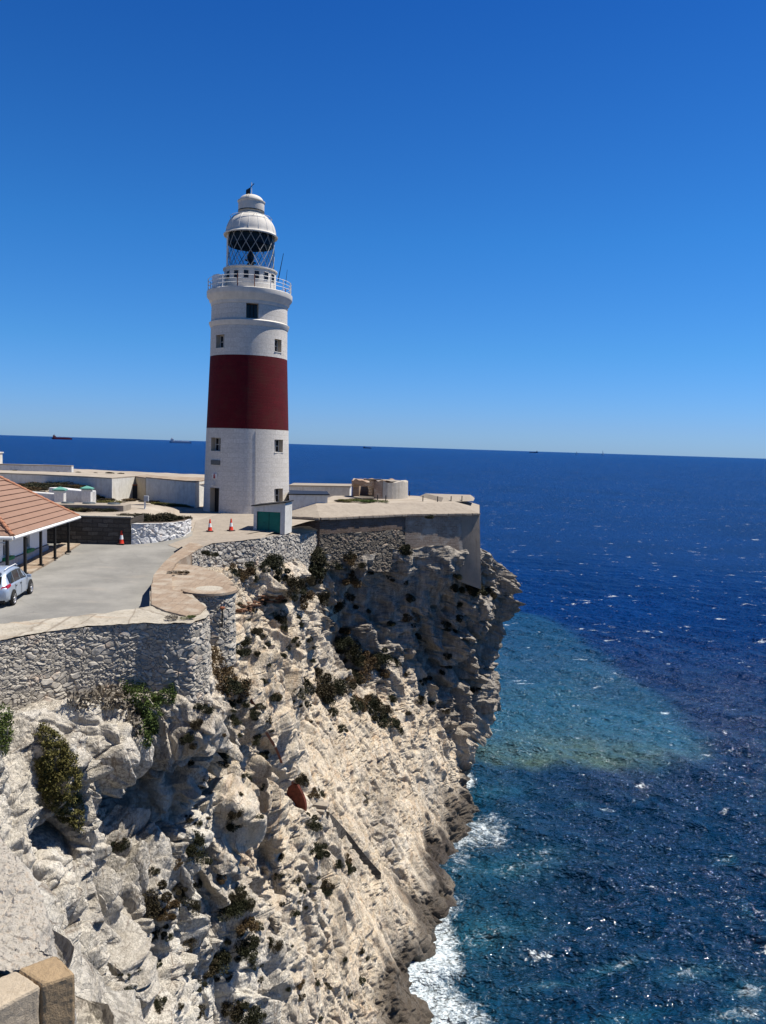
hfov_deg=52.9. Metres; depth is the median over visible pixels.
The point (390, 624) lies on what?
shrub
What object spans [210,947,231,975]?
shrub
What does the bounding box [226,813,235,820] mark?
plant tuft
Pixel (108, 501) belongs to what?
shrub
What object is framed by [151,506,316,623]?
ground
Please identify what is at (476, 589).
shrub
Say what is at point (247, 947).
shrub
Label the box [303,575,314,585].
shrub
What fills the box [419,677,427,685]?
plant tuft
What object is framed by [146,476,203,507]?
block wall
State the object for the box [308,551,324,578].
shrub
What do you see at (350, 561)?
shrub
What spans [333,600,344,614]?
shrub
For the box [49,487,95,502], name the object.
garden wall
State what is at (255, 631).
plant tuft
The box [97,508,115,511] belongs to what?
shrub
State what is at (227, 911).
shrub
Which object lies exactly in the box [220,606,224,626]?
vent pipe
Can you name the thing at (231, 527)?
traffic cone
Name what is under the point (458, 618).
plant tuft
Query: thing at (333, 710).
shrub
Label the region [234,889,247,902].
shrub
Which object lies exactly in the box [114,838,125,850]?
shrub
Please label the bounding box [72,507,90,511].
shrub
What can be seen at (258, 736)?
shrub
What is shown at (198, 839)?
shrub
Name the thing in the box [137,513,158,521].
shrub
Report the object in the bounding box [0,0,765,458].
sky
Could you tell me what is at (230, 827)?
shrub
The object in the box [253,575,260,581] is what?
shrub
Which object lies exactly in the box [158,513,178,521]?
shrub
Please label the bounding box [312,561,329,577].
shrub
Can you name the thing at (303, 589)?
shrub
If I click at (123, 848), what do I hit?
shrub
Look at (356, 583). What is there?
shrub
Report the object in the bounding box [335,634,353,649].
shrub
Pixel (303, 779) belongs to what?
shrub
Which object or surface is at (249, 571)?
shrub
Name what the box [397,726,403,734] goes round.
shrub
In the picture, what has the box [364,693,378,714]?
shrub
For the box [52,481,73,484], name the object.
shrub
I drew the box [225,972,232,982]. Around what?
shrub
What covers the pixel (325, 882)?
shrub
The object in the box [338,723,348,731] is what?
shrub
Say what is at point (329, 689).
shrub
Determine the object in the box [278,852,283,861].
shrub
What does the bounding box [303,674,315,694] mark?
shrub
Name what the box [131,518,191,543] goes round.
planter wall
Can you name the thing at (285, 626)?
shrub
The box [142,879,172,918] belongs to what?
shrub
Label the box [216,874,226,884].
shrub
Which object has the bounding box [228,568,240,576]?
shrub
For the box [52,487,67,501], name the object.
gate pillar
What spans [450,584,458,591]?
shrub
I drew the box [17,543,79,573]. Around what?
pavement
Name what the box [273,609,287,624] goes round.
shrub
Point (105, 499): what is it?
shrub
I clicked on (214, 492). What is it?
door
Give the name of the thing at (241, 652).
shrub
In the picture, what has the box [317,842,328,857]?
shrub
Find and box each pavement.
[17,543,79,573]
[169,513,266,548]
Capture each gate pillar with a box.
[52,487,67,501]
[80,486,93,502]
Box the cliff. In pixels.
[0,545,525,1023]
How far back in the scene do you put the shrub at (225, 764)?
33.17 m
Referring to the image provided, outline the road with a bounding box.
[0,531,192,623]
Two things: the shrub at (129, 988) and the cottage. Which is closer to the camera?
the shrub at (129, 988)
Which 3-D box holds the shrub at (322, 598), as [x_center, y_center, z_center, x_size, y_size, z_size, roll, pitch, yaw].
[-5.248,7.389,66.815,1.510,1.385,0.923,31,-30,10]
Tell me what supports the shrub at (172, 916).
on the cliff
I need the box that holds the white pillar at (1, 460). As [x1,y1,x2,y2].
[0,452,3,463]
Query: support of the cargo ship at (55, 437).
on the sea
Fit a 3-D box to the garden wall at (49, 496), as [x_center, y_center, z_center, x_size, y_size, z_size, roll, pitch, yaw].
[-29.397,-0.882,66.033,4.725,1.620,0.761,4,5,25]
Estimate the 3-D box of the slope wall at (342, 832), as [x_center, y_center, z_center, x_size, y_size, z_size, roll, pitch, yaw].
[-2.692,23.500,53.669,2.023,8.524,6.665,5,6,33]
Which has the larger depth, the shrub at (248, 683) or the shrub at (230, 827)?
the shrub at (248, 683)
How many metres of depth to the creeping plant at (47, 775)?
23.33 m
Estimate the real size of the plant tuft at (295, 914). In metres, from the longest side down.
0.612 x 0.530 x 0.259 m
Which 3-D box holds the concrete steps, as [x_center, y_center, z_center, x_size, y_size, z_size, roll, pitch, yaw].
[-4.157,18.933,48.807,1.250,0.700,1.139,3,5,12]
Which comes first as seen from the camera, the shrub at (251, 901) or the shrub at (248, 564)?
the shrub at (251, 901)
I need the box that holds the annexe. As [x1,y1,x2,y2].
[288,490,329,510]
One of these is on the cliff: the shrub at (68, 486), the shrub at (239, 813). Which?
the shrub at (239, 813)
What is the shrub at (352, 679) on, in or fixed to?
on the cliff
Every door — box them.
[210,487,218,511]
[257,511,279,532]
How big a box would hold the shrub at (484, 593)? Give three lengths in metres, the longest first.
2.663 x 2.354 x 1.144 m
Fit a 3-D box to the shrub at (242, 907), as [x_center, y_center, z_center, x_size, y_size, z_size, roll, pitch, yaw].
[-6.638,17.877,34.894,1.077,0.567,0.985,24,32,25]
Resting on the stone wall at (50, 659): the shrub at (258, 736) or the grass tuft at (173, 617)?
the grass tuft at (173, 617)
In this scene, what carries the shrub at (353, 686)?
on the cliff
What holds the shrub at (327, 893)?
on the cliff
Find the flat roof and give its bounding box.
[74,469,204,484]
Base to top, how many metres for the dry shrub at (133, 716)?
2.144 m
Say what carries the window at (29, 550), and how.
in the cottage
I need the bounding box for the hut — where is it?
[251,500,293,534]
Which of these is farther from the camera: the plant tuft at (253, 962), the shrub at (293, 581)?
the shrub at (293, 581)
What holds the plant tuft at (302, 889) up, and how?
on the cliff
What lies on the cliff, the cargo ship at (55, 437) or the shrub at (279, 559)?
the shrub at (279, 559)
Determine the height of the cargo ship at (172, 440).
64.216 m
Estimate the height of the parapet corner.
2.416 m
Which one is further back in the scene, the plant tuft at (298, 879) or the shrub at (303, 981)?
the plant tuft at (298, 879)
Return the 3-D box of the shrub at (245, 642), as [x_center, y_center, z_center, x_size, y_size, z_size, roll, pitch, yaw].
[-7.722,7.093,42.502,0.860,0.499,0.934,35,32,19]
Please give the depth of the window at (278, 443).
73.22 m
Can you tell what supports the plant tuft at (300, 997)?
on the cliff
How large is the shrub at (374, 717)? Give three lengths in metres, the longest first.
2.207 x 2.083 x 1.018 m
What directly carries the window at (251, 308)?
in the lighthouse
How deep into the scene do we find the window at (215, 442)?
72.21 m
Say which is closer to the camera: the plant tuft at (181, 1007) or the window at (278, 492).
the plant tuft at (181, 1007)
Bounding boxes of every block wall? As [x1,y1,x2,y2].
[0,470,142,500]
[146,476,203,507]
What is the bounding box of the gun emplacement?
[351,478,407,498]
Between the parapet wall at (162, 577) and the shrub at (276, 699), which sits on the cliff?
the shrub at (276, 699)
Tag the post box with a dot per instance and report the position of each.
(146, 498)
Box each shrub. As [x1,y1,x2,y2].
[24,486,42,490]
[26,482,59,487]
[50,484,74,487]
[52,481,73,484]
[54,484,81,488]
[63,682,146,739]
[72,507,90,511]
[96,498,114,500]
[97,500,121,502]
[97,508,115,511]
[111,837,130,852]
[113,513,134,515]
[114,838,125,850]
[121,498,135,500]
[123,984,136,990]
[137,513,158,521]
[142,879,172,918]
[147,513,175,521]
[151,924,168,941]
[154,502,170,504]
[154,995,167,1008]
[155,907,176,921]
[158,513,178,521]
[158,899,180,908]
[159,503,177,506]
[170,882,187,895]
[174,858,182,870]
[174,886,195,911]
[182,730,194,743]
[183,938,198,953]
[185,829,206,856]
[186,846,196,862]
[187,900,200,916]
[188,742,197,749]
[189,718,203,730]
[191,850,212,864]
[193,878,202,888]
[193,978,207,992]
[194,1004,205,1018]
[198,704,215,713]
[203,953,220,979]
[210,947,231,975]
[211,645,252,700]
[215,900,241,922]
[216,752,229,767]
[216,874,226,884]
[220,999,243,1022]
[222,676,242,694]
[225,898,247,918]
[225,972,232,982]
[226,820,241,832]
[227,699,241,706]
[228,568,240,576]
[229,563,254,582]
[229,807,244,819]
[231,718,241,725]
[231,1002,263,1023]
[233,679,249,694]
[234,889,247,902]
[234,933,260,961]
[235,916,258,934]
[236,645,251,657]
[240,636,251,646]
[241,700,250,707]
[242,893,256,912]
[244,560,256,575]
[252,741,259,746]
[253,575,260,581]
[254,651,260,656]
[254,703,266,709]
[254,734,261,741]
[254,920,264,930]
[258,561,270,572]
[258,751,268,759]
[263,553,284,568]
[267,937,274,943]
[268,939,283,954]
[269,560,290,575]
[270,692,280,701]
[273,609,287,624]
[274,575,287,581]
[274,870,284,879]
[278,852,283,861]
[280,623,287,631]
[286,574,304,591]
[286,587,301,601]
[293,687,305,699]
[295,772,310,786]
[299,583,309,594]
[299,979,305,989]
[300,590,315,609]
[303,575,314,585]
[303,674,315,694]
[306,812,322,831]
[307,786,320,798]
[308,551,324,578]
[309,576,323,585]
[309,841,330,859]
[310,545,327,565]
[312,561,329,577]
[313,667,336,698]
[316,590,330,606]
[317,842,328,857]
[318,788,325,797]
[319,692,335,706]
[321,878,334,888]
[322,887,332,898]
[325,675,345,693]
[328,706,338,716]
[332,561,342,569]
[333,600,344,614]
[334,859,343,868]
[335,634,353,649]
[336,638,362,661]
[338,499,362,501]
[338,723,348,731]
[339,627,350,634]
[340,679,357,694]
[342,570,361,588]
[343,551,355,559]
[343,555,356,566]
[344,592,355,601]
[344,853,351,863]
[345,675,355,683]
[345,861,356,875]
[346,667,363,683]
[350,654,365,667]
[350,696,364,712]
[352,694,371,709]
[354,499,374,502]
[355,650,376,683]
[358,562,366,567]
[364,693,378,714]
[368,653,390,669]
[368,699,385,721]
[373,647,392,664]
[377,668,390,678]
[377,712,399,728]
[384,704,393,713]
[387,620,395,626]
[387,695,396,702]
[390,657,401,666]
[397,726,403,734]
[399,544,413,555]
[402,613,420,622]
[405,594,415,602]
[417,693,425,704]
[441,621,450,628]
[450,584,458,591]
[453,574,461,579]
[458,586,464,593]
[464,585,487,596]
[465,582,484,594]
[485,587,491,594]
[490,590,496,600]
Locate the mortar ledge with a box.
[0,838,76,1023]
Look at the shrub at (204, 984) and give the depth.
33.42 m
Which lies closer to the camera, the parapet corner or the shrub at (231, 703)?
the parapet corner
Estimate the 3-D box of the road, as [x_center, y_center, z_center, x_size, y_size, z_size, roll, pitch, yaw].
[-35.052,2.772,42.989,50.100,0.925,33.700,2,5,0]
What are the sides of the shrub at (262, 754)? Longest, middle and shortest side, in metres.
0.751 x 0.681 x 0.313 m
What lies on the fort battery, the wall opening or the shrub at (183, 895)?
the wall opening
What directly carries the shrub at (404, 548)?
on the cliff
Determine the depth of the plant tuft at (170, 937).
28.01 m
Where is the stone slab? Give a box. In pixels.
[55,502,130,511]
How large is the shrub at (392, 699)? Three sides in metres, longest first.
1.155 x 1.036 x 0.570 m
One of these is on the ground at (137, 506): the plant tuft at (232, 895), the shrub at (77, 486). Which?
the shrub at (77, 486)
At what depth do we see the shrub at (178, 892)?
29.59 m
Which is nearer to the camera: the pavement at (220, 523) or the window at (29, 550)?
the window at (29, 550)
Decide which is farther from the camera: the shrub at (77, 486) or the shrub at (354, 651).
the shrub at (77, 486)
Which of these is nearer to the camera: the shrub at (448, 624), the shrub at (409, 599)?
the shrub at (409, 599)
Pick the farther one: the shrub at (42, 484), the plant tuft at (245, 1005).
the shrub at (42, 484)
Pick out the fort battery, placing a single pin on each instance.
(359, 529)
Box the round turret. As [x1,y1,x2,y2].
[172,564,236,667]
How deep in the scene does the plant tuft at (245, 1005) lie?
34.65 m
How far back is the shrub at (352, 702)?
67.69 m
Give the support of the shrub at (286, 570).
on the cliff
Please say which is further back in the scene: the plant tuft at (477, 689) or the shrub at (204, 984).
the plant tuft at (477, 689)
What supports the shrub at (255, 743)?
on the cliff
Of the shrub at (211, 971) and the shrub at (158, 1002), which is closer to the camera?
the shrub at (158, 1002)
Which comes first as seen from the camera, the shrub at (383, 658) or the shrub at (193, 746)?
the shrub at (193, 746)
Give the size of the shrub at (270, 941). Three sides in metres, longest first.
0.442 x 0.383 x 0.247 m
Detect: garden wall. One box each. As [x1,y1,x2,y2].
[32,491,53,500]
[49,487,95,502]
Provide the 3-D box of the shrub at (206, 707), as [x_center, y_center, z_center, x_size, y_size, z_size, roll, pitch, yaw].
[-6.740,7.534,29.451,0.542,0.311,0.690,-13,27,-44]
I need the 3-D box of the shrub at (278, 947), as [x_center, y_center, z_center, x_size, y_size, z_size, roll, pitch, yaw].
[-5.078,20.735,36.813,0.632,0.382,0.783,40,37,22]
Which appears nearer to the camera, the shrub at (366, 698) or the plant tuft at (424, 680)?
the shrub at (366, 698)
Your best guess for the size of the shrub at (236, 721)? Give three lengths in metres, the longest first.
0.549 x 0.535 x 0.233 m
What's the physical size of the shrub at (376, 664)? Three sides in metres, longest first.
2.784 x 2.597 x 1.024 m
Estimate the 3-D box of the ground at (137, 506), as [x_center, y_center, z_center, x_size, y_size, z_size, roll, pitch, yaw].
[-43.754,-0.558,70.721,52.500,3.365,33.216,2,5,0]
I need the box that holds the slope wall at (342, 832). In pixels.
[328,812,380,878]
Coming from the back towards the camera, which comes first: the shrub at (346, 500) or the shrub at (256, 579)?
the shrub at (346, 500)
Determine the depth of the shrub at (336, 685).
66.67 m
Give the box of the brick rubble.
[235,595,284,611]
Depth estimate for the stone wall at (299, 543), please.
56.26 m
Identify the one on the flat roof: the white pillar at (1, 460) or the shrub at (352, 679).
the white pillar at (1, 460)
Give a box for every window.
[2,540,14,561]
[27,535,34,553]
[210,438,220,451]
[215,334,223,348]
[246,303,258,318]
[274,339,281,352]
[274,440,283,452]
[275,488,282,501]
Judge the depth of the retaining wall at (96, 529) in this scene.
53.72 m
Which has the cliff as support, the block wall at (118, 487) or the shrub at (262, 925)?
the shrub at (262, 925)
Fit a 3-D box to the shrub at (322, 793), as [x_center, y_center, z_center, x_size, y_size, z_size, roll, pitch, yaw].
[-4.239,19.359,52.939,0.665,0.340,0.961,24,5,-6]
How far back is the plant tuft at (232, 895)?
34.86 m
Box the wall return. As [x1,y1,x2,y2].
[135,474,156,499]
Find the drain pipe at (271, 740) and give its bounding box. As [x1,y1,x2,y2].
[250,699,293,783]
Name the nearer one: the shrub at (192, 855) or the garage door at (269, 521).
the shrub at (192, 855)
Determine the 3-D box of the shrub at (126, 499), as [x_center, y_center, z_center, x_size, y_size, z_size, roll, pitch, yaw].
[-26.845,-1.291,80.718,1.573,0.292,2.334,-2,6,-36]
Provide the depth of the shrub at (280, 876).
41.80 m
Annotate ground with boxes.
[34,489,193,515]
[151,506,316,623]
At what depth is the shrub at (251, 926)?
34.82 m
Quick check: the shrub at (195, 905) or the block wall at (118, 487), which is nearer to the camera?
the shrub at (195, 905)
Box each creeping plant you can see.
[0,701,16,755]
[33,719,86,833]
[115,679,177,748]
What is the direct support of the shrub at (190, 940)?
on the cliff
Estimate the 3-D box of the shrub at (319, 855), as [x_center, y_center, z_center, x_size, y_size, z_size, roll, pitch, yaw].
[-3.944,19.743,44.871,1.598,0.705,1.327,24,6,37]
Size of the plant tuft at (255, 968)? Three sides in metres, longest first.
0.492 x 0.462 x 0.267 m
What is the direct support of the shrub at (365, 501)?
on the fort battery
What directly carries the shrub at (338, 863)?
on the cliff
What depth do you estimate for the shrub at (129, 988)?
20.56 m
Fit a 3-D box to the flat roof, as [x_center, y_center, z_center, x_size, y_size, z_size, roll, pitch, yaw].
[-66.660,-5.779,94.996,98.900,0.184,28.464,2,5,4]
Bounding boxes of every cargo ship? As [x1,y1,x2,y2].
[52,434,71,439]
[169,437,190,443]
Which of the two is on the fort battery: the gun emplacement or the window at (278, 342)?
the gun emplacement
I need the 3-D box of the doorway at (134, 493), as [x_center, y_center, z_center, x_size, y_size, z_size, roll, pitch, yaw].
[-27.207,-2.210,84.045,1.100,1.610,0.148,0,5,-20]
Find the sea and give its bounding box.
[0,435,765,1023]
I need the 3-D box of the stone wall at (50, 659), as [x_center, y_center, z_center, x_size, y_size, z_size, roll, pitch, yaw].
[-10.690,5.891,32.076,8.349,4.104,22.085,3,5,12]
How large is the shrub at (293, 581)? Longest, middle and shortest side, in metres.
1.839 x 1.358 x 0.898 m
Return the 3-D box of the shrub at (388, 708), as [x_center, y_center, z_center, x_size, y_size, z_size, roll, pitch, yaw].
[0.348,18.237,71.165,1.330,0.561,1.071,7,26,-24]
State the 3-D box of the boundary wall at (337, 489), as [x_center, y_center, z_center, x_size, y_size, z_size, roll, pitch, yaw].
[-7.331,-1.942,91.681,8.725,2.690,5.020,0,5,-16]
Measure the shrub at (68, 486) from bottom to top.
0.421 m
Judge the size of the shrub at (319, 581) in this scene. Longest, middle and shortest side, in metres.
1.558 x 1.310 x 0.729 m
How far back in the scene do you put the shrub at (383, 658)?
73.43 m
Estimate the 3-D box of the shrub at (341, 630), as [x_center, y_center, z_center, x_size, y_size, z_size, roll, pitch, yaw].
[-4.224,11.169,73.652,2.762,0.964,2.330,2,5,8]
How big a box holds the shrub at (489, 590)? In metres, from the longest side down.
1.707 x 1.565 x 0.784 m
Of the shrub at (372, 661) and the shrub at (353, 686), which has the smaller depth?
the shrub at (353, 686)
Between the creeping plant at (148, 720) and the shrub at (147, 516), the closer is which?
the creeping plant at (148, 720)
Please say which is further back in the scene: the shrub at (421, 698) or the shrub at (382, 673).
the shrub at (421, 698)
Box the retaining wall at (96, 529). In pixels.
[47,514,143,543]
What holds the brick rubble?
on the cliff
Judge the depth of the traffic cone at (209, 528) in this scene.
59.62 m
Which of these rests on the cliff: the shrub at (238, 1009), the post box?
the shrub at (238, 1009)
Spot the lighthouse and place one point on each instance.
(247, 451)
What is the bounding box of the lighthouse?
[203,182,291,513]
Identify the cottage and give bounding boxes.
[0,476,80,573]
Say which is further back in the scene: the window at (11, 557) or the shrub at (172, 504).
the shrub at (172, 504)
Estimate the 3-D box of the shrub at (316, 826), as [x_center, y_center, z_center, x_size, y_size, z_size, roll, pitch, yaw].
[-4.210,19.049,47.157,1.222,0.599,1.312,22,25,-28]
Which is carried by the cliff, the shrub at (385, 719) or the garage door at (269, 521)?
the shrub at (385, 719)
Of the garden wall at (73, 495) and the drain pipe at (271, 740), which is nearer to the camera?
the drain pipe at (271, 740)
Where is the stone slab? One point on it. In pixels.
(121, 507)
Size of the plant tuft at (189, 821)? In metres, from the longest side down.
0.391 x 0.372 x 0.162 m
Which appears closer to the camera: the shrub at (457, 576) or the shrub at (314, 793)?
the shrub at (314, 793)
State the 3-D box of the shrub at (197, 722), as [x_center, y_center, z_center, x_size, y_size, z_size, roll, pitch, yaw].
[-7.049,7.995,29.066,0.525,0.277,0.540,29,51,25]
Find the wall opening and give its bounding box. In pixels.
[425,515,433,518]
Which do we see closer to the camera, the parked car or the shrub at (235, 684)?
the shrub at (235, 684)
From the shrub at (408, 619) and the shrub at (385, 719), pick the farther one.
the shrub at (408, 619)
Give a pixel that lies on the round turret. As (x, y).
(213, 591)
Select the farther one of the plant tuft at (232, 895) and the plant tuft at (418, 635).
the plant tuft at (418, 635)
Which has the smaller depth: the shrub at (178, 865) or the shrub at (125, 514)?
the shrub at (178, 865)
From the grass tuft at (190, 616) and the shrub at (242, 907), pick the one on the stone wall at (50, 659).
the grass tuft at (190, 616)
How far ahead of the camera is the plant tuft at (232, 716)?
32.28 m
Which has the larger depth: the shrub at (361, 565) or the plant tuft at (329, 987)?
the shrub at (361, 565)
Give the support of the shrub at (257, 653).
on the cliff
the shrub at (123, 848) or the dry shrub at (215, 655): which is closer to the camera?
the shrub at (123, 848)
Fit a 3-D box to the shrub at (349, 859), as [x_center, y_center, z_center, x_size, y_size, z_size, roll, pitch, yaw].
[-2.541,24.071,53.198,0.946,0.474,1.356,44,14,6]
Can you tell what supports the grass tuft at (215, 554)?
attached to the stone wall at (299, 543)
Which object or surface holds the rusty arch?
on the cliff
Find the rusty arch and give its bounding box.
[287,783,306,810]
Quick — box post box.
[144,496,148,508]
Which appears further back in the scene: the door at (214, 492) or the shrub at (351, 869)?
the door at (214, 492)
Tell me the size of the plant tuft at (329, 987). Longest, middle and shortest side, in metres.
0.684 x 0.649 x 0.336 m
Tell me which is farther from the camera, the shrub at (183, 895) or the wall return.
the wall return
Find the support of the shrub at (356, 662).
on the cliff
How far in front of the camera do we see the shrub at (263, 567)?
55.04 m
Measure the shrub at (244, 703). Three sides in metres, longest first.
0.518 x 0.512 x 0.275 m
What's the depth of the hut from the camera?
61.00 m
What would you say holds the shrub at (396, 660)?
on the cliff
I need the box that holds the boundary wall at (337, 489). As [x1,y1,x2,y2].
[289,483,351,496]
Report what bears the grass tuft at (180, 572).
on the round turret
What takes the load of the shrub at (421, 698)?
on the cliff
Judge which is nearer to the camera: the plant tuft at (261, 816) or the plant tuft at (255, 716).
the plant tuft at (261, 816)
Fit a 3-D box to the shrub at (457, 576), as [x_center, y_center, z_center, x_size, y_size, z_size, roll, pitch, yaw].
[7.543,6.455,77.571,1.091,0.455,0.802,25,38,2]
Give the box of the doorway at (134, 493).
[132,484,137,498]
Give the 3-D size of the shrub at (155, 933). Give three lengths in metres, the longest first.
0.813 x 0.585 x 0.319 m
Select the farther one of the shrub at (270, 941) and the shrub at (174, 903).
the shrub at (270, 941)
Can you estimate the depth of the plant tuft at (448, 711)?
80.43 m
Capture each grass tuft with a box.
[164,614,177,619]
[176,570,189,573]
[179,615,195,619]
[201,550,209,555]
[208,552,219,556]
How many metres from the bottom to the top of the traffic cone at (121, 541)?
0.950 m
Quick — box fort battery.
[292,493,480,588]
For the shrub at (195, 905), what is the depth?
31.61 m
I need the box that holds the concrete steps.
[312,801,328,819]
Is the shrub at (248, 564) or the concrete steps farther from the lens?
the shrub at (248, 564)
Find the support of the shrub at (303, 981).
on the cliff
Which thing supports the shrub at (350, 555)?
attached to the fort battery
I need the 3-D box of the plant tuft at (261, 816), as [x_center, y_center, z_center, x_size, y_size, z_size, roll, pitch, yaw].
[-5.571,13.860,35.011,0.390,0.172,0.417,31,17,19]
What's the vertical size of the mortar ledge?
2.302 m
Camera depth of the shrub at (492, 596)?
83.19 m
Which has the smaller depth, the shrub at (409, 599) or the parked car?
the parked car
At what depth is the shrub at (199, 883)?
34.06 m
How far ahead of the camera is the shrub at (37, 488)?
72.37 m
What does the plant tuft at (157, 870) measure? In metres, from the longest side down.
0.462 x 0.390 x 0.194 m
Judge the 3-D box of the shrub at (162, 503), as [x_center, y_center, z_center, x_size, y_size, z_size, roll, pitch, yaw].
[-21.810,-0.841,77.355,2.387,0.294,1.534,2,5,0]
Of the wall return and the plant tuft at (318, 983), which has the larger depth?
the wall return
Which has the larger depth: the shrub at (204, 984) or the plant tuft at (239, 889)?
the plant tuft at (239, 889)
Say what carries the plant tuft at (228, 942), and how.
on the cliff
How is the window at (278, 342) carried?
in the lighthouse
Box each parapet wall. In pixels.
[0,464,73,471]
[150,542,202,599]
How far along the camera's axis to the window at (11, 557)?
43.87 m
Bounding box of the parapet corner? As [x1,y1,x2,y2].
[0,957,74,1023]
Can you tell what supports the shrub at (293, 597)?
on the cliff
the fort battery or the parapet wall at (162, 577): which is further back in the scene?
the fort battery
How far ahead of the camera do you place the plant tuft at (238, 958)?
35.35 m
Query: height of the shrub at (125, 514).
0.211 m
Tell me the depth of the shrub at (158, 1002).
25.62 m
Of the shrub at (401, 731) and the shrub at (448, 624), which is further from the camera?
the shrub at (448, 624)
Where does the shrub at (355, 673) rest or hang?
on the cliff
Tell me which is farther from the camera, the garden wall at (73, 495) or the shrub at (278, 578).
the garden wall at (73, 495)
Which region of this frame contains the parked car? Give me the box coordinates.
[0,563,32,604]
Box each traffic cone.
[117,531,124,544]
[206,519,213,531]
[227,519,234,530]
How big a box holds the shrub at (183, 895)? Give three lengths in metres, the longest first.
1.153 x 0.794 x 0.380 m
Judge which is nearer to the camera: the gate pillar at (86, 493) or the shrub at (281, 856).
the shrub at (281, 856)
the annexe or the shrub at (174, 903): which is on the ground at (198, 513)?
the annexe
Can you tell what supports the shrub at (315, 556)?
attached to the stone wall at (299, 543)
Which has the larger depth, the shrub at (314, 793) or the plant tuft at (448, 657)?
the plant tuft at (448, 657)
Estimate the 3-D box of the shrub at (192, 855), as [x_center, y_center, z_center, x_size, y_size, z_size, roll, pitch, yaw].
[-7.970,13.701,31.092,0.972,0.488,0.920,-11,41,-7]
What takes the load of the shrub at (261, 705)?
on the cliff
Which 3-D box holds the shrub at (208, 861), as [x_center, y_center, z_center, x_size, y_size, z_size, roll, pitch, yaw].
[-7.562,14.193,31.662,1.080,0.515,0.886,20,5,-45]
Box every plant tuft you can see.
[148,866,160,874]
[161,932,173,941]
[178,1002,184,1010]
[185,815,193,823]
[193,702,202,710]
[194,820,202,827]
[224,938,230,945]
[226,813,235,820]
[227,713,235,719]
[228,891,236,901]
[233,954,242,962]
[235,884,241,892]
[237,1000,249,1009]
[248,951,257,963]
[249,710,260,719]
[250,627,258,635]
[250,962,257,970]
[255,814,263,820]
[290,909,300,917]
[293,877,300,884]
[298,992,305,1001]
[299,887,306,893]
[315,978,320,986]
[323,982,331,989]
[359,976,365,985]
[415,633,421,639]
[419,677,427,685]
[442,707,450,714]
[443,653,451,659]
[456,614,463,622]
[472,686,481,692]
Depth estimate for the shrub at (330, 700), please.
63.77 m
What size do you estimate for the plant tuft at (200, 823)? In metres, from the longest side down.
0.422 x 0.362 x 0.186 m
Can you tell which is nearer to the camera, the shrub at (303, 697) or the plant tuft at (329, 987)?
the plant tuft at (329, 987)
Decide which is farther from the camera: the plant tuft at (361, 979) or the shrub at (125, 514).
the shrub at (125, 514)
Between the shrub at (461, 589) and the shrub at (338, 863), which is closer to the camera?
the shrub at (338, 863)
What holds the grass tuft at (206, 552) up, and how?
attached to the stone wall at (299, 543)
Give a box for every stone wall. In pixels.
[0,580,212,710]
[178,526,317,569]
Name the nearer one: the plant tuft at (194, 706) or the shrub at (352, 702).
the plant tuft at (194, 706)
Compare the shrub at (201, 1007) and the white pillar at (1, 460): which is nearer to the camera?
the shrub at (201, 1007)
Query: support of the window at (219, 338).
in the lighthouse
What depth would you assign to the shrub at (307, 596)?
60.58 m
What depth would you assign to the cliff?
43.59 m
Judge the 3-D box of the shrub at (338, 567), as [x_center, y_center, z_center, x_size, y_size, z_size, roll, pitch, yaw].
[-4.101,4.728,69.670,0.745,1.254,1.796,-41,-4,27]
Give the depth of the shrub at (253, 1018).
34.63 m
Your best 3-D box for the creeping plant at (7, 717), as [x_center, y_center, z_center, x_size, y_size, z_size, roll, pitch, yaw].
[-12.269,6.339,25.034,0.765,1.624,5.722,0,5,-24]
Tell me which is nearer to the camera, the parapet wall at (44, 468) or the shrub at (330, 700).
the shrub at (330, 700)
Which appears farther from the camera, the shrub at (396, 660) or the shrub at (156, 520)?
the shrub at (396, 660)
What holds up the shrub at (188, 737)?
on the cliff

